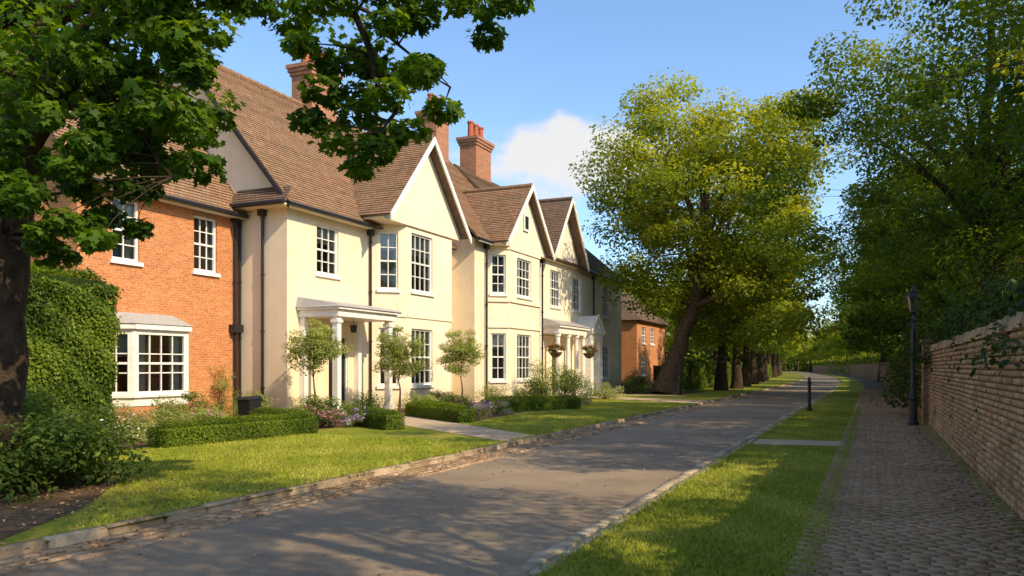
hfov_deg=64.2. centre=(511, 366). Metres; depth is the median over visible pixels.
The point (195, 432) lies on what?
box hedge
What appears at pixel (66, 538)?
kerb
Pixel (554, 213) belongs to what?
gable roof
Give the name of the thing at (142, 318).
bay roof
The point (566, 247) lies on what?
gable battens
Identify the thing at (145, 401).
bay window
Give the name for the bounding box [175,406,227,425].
shrub
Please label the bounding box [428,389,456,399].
shrub
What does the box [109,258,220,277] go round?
window sills
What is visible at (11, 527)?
flower bed soil
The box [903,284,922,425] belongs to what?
street lamp
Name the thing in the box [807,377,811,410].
bollard
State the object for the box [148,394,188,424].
shrub
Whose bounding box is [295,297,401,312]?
porch roof
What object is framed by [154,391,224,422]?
shrub
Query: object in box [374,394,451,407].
plinth bay
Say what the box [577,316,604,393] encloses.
arched porch
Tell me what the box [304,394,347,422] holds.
shrub
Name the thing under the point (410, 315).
bay bands
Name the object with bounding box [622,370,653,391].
shrub
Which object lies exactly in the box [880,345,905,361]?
hedge
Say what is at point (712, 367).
hedge
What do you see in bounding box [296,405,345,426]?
flowering shrub
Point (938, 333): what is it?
ivy bush
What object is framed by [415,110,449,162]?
chimney stack
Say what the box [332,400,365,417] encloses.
shrub
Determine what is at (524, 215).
gable vent
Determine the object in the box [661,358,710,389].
garden hedge
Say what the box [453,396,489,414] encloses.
flowering shrub
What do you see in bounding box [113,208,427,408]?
walls
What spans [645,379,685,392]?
flowering shrub
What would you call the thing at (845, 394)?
grass verge
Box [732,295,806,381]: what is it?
lime tree
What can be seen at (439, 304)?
bay
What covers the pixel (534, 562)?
road edge setts
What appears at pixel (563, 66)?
sky
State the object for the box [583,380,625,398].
shrub
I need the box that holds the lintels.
[109,193,219,219]
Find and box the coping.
[927,312,1023,351]
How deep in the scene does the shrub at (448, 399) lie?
27.27 m
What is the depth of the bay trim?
22.19 m
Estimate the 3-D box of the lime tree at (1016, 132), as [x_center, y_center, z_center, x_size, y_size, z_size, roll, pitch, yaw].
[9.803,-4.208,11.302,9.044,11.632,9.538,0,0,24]
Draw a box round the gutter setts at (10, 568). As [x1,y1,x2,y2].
[0,382,801,575]
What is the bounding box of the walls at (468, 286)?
[317,238,520,401]
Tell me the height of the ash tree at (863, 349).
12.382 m
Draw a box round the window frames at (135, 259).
[111,197,214,394]
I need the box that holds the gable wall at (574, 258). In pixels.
[546,222,578,268]
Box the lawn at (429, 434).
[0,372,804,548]
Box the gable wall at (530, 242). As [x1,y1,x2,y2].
[502,202,545,257]
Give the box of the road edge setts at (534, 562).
[499,382,840,575]
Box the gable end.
[172,83,326,255]
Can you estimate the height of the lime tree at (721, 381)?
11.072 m
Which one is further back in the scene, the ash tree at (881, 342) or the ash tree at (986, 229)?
the ash tree at (881, 342)
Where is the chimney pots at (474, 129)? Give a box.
[467,121,483,137]
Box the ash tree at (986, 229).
[736,0,1023,303]
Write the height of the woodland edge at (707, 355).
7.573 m
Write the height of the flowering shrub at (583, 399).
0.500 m
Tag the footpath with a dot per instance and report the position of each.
(868, 384)
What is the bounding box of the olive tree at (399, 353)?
[372,325,433,412]
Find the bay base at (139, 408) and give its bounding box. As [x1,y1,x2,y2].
[114,404,186,423]
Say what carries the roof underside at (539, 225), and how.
attached to the roof at (460, 181)
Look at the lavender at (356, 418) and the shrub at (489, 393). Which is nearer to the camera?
the lavender at (356, 418)
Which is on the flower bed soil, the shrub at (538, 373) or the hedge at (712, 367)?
the shrub at (538, 373)
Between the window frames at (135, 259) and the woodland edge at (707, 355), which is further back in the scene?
the woodland edge at (707, 355)
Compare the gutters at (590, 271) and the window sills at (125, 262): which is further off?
the gutters at (590, 271)
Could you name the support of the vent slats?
attached to the gable wall at (530, 242)
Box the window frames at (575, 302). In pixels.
[550,270,608,377]
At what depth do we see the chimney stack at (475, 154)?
45.15 m
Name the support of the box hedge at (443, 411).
on the flower bed soil
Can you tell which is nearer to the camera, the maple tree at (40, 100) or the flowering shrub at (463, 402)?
the maple tree at (40, 100)
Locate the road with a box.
[1,371,839,575]
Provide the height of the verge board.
5.600 m
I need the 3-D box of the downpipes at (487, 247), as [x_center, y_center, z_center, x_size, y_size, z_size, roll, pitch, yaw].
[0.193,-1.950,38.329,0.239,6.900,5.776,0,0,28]
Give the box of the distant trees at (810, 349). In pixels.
[611,0,1023,378]
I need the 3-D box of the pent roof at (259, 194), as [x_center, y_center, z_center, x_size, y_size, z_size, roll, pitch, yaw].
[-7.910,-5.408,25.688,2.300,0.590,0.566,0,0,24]
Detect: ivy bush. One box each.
[902,323,930,366]
[904,312,953,371]
[916,301,962,366]
[931,288,989,351]
[937,268,1023,371]
[965,236,1023,377]
[970,266,1023,369]
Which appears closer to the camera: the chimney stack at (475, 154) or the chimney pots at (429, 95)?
the chimney pots at (429, 95)
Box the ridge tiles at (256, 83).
[217,65,434,150]
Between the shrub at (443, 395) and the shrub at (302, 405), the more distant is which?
the shrub at (443, 395)
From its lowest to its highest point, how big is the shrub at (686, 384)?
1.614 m
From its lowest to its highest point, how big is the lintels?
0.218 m
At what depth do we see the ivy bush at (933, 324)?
24.21 m
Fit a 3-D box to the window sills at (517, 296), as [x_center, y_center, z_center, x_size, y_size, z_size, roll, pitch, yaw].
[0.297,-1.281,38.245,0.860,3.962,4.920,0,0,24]
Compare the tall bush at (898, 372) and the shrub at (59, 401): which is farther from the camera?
the tall bush at (898, 372)
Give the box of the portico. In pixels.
[543,324,588,395]
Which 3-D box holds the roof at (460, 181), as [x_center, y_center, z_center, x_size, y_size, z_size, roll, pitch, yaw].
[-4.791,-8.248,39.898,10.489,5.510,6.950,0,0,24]
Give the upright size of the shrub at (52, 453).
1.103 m
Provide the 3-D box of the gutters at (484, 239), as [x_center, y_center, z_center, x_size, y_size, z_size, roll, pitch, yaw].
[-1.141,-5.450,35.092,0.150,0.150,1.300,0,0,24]
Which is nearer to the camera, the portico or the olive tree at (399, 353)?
the olive tree at (399, 353)
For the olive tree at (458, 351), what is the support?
on the flower bed soil
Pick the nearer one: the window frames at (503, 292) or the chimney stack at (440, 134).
the window frames at (503, 292)
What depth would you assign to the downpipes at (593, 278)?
48.42 m
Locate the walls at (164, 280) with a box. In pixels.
[31,178,238,414]
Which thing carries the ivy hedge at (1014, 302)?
on the ground
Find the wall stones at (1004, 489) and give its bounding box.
[928,328,1023,520]
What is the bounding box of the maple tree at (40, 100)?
[0,0,535,497]
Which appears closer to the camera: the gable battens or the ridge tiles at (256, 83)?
the ridge tiles at (256, 83)
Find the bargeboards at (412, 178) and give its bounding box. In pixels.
[390,137,471,243]
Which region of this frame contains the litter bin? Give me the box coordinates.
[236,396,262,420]
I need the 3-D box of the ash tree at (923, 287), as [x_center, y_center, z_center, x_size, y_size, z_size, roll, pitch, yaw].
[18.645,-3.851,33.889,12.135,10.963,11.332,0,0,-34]
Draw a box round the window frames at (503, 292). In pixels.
[491,255,529,379]
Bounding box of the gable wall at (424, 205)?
[384,154,460,240]
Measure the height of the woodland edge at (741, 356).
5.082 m
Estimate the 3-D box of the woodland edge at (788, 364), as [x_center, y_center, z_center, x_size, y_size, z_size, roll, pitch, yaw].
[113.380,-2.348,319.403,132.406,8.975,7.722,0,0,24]
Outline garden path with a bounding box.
[400,394,704,441]
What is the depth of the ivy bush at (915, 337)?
33.15 m
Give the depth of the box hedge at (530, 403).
28.45 m
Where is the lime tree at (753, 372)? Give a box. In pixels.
[729,288,807,383]
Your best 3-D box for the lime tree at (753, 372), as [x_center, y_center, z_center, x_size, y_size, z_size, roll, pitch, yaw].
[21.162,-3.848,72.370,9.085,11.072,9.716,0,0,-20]
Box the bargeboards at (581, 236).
[555,198,605,333]
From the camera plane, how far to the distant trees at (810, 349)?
120.01 m
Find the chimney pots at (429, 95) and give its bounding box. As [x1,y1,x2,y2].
[427,93,439,99]
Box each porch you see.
[296,306,400,412]
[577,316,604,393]
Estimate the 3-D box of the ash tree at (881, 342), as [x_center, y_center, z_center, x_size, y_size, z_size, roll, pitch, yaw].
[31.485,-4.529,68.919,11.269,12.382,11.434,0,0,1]
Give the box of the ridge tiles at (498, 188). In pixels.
[378,122,532,192]
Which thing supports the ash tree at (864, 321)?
on the ground
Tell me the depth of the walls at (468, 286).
35.36 m
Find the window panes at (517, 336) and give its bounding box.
[492,256,526,377]
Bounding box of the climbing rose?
[208,364,243,415]
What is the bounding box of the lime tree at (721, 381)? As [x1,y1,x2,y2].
[658,229,792,390]
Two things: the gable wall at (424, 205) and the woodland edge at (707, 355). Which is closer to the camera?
the gable wall at (424, 205)
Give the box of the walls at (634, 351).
[622,320,664,384]
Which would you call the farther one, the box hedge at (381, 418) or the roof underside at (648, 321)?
the roof underside at (648, 321)
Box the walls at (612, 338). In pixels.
[540,258,621,392]
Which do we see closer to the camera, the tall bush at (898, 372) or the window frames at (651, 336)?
the tall bush at (898, 372)
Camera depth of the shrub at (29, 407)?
11.52 m
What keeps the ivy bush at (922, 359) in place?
on the ivy hedge at (1014, 302)
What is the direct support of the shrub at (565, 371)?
on the flower bed soil
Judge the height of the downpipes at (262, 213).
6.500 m
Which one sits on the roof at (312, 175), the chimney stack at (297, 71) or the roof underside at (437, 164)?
the chimney stack at (297, 71)
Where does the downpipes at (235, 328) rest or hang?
attached to the walls at (164, 280)
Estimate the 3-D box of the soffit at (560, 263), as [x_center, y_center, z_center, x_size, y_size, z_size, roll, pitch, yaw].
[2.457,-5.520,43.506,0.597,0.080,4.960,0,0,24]
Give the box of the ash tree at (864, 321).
[810,174,1021,345]
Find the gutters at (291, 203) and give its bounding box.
[229,198,376,228]
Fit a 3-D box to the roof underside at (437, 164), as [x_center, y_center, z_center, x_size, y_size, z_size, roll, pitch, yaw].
[-8.325,-7.777,31.811,10.200,5.445,11.400,0,0,24]
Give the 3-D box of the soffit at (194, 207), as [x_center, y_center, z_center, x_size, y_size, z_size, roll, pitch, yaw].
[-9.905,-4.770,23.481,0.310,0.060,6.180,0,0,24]
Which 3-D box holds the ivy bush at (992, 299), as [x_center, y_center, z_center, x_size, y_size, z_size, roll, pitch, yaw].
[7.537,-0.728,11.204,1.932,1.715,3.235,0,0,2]
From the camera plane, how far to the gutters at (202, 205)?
24.24 m
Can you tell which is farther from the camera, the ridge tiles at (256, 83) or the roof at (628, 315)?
the roof at (628, 315)
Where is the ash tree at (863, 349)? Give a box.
[820,274,902,381]
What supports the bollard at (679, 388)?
on the lawn at (429, 434)
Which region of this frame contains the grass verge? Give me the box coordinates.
[544,371,863,575]
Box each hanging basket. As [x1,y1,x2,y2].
[540,335,566,357]
[581,338,598,358]
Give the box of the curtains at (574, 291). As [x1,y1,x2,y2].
[554,273,603,309]
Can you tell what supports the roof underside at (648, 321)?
on the walls at (634, 351)
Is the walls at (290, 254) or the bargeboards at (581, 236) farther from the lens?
the bargeboards at (581, 236)
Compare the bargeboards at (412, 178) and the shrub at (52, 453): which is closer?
the shrub at (52, 453)
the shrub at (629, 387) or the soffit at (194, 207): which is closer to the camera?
the soffit at (194, 207)
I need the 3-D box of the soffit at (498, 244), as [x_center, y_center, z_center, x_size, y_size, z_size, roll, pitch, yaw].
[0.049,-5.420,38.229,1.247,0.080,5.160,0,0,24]
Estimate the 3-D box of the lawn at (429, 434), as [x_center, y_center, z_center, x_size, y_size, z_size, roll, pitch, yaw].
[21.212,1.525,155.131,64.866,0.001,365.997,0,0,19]
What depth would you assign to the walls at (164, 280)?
24.09 m
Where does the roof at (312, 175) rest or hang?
on the walls at (290, 254)
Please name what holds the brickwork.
on the footpath
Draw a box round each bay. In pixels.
[372,224,451,396]
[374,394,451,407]
[488,249,539,392]
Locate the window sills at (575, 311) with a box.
[550,306,610,379]
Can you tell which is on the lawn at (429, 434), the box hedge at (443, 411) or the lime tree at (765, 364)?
the lime tree at (765, 364)
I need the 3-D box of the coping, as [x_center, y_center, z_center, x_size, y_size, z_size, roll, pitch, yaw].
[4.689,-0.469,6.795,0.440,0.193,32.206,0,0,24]
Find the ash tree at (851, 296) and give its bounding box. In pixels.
[848,227,929,345]
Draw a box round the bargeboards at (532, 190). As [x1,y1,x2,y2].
[478,184,554,260]
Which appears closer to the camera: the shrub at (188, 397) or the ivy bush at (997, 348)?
the ivy bush at (997, 348)
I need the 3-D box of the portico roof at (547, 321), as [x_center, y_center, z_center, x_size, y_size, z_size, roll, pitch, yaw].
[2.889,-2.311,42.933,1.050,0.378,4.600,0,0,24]
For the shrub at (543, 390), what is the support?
on the flower bed soil
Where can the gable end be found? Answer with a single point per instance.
(243, 170)
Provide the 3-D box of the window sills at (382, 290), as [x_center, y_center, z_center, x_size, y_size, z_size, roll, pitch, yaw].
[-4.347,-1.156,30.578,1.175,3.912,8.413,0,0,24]
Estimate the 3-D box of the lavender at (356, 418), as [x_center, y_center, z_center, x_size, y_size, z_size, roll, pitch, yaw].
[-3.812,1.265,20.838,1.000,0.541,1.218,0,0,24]
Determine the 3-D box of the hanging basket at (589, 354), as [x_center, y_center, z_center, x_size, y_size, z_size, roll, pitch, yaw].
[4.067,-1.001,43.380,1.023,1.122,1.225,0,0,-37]
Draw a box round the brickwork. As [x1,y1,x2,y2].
[812,339,941,424]
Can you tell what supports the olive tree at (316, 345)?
on the flower bed soil
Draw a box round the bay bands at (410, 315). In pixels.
[397,313,452,321]
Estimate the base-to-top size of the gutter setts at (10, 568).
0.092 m
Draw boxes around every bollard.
[677,380,681,394]
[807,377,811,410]
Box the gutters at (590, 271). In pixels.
[582,268,624,283]
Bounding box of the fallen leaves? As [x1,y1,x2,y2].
[0,413,1023,575]
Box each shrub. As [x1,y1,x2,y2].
[0,404,151,504]
[23,378,119,456]
[23,389,96,480]
[91,399,156,443]
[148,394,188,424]
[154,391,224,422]
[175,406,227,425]
[231,390,273,416]
[288,392,332,416]
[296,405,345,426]
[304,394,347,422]
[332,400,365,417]
[340,391,388,423]
[396,390,443,410]
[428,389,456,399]
[436,394,471,404]
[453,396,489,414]
[469,383,511,402]
[512,374,551,398]
[522,357,566,398]
[543,364,592,398]
[550,368,598,401]
[560,393,593,405]
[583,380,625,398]
[617,377,650,393]
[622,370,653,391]
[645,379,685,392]
[682,369,696,391]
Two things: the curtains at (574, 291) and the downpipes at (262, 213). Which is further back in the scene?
the curtains at (574, 291)
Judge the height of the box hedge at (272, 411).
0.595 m
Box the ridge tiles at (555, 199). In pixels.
[538,196,572,202]
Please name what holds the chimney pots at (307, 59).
on the chimney stack at (297, 71)
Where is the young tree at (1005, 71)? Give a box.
[993,39,1023,100]
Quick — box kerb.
[0,376,805,559]
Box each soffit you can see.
[98,184,246,219]
[234,202,459,241]
[485,242,544,257]
[544,258,577,268]
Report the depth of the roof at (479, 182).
45.66 m
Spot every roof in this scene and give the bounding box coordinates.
[8,30,246,213]
[115,312,192,326]
[209,67,456,248]
[231,185,290,203]
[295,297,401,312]
[345,140,431,215]
[378,126,489,239]
[455,164,620,278]
[463,187,530,240]
[539,200,571,253]
[543,318,588,327]
[622,292,669,325]
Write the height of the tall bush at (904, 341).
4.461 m
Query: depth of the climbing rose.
25.29 m
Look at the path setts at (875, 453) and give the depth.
8.55 m
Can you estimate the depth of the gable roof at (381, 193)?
30.06 m
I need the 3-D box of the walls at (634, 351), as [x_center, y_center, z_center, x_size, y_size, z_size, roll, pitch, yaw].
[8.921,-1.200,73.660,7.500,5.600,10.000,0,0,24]
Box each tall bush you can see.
[870,294,979,410]
[873,336,903,384]
[879,298,958,396]
[882,312,938,386]
[891,289,978,394]
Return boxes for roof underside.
[171,76,467,249]
[319,126,551,257]
[454,164,586,285]
[622,320,668,325]
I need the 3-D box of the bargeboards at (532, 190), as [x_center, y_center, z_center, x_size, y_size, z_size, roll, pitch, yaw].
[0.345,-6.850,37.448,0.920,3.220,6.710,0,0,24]
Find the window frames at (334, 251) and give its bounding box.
[317,224,430,385]
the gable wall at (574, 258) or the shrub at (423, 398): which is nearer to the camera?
the shrub at (423, 398)
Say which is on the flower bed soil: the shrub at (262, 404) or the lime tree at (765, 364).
the shrub at (262, 404)
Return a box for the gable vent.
[523,213,528,232]
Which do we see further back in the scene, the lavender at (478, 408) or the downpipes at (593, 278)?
the downpipes at (593, 278)
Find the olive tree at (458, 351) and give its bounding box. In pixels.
[435,328,488,395]
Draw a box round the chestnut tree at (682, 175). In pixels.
[568,66,858,393]
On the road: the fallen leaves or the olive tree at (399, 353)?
the fallen leaves
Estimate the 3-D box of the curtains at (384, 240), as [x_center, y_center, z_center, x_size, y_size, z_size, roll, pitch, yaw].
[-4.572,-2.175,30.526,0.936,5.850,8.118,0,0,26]
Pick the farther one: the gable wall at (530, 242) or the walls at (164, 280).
the gable wall at (530, 242)
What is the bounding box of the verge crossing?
[753,439,841,445]
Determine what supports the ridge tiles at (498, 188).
attached to the roof at (460, 181)
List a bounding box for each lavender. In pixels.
[340,406,372,426]
[470,400,491,418]
[482,400,510,414]
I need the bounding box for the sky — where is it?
[58,0,1023,336]
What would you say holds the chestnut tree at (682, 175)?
on the lawn at (429, 434)
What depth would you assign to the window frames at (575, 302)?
46.56 m
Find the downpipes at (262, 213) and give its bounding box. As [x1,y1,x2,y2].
[238,209,374,406]
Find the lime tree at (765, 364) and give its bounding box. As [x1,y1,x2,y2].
[749,306,810,379]
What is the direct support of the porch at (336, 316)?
attached to the walls at (290, 254)
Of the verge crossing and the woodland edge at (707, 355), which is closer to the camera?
the verge crossing
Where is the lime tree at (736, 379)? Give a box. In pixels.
[677,249,792,388]
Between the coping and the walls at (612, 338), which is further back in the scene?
the walls at (612, 338)
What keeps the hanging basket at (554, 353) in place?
hanging from the portico
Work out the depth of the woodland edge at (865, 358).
158.93 m
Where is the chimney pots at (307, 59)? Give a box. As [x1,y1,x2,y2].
[301,49,323,61]
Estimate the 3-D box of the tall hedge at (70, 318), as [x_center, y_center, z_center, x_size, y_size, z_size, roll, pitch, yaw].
[-11.728,-0.407,17.791,4.507,4.061,4.512,0,0,24]
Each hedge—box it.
[25,261,125,426]
[146,411,318,447]
[247,407,314,419]
[353,407,405,429]
[404,399,477,422]
[479,394,581,411]
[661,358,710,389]
[704,361,771,387]
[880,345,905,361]
[904,274,1023,453]
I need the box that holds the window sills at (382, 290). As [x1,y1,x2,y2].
[315,273,434,388]
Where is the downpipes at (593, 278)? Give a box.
[592,276,595,315]
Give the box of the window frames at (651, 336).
[642,327,652,374]
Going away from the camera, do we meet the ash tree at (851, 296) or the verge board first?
the verge board
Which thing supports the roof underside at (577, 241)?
on the walls at (612, 338)
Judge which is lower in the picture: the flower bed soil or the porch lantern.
the flower bed soil
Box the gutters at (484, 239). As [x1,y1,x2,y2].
[477,236,492,243]
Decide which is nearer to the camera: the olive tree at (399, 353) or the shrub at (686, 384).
the olive tree at (399, 353)
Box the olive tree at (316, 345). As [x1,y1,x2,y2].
[281,318,354,399]
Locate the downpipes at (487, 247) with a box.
[483,244,544,399]
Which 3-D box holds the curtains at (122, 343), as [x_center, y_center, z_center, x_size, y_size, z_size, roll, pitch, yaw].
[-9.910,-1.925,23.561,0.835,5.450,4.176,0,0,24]
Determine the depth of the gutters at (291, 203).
25.68 m
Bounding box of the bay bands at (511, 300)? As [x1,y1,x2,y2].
[488,246,540,399]
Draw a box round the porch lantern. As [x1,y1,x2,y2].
[350,319,356,332]
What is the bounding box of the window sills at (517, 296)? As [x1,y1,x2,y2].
[489,293,532,382]
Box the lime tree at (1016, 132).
[863,0,1023,210]
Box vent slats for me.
[525,216,528,229]
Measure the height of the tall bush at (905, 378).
4.088 m
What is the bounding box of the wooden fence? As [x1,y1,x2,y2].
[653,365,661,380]
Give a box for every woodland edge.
[665,335,740,364]
[731,349,757,362]
[781,356,809,370]
[806,347,892,374]
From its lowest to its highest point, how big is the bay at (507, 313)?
7.100 m
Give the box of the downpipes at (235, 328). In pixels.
[229,218,243,413]
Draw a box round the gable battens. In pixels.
[555,225,571,262]
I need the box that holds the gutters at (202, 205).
[92,177,248,218]
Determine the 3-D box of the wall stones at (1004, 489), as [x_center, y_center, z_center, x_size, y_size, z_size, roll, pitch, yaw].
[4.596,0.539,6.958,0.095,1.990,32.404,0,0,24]
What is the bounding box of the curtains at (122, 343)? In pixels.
[106,200,210,391]
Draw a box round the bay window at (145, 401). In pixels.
[111,329,188,405]
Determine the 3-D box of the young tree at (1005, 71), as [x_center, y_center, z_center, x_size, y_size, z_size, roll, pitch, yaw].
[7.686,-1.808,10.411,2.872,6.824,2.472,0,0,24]
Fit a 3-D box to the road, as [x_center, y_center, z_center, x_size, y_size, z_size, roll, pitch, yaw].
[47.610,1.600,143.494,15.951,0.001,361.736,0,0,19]
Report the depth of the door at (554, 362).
42.82 m
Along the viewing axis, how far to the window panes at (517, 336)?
38.00 m
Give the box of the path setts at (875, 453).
[786,390,1023,575]
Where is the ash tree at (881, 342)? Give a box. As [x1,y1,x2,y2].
[822,258,925,356]
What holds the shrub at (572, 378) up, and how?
on the flower bed soil
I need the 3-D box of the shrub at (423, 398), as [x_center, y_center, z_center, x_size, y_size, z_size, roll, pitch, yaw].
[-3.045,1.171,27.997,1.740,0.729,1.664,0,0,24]
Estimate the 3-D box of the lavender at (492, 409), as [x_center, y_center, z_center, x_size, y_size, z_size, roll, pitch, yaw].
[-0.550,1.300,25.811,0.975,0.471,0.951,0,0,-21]
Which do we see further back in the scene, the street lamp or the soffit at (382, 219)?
the soffit at (382, 219)
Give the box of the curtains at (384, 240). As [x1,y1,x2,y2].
[317,227,427,382]
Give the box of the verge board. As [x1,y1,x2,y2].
[165,73,288,207]
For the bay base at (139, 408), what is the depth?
21.96 m
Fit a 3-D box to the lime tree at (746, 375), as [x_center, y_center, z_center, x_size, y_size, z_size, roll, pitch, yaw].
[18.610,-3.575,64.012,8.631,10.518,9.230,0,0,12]
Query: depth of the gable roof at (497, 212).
37.29 m
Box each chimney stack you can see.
[286,61,342,123]
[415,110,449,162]
[456,135,494,182]
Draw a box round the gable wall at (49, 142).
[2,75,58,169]
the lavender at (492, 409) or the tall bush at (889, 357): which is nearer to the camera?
the lavender at (492, 409)
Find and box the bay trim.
[107,323,191,397]
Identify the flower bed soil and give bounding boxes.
[0,390,704,539]
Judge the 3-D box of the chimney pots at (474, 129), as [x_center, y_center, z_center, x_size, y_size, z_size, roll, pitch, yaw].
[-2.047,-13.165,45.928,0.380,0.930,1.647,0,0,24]
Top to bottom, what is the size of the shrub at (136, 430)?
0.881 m
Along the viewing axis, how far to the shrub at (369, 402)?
22.11 m
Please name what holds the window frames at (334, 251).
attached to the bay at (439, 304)
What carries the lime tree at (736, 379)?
on the lawn at (429, 434)
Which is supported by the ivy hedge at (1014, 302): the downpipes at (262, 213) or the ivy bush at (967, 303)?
the ivy bush at (967, 303)
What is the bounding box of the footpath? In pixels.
[793,371,1023,575]
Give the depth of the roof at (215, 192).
24.91 m
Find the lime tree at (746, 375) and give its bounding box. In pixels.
[701,282,803,386]
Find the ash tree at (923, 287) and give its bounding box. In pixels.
[807,152,1023,330]

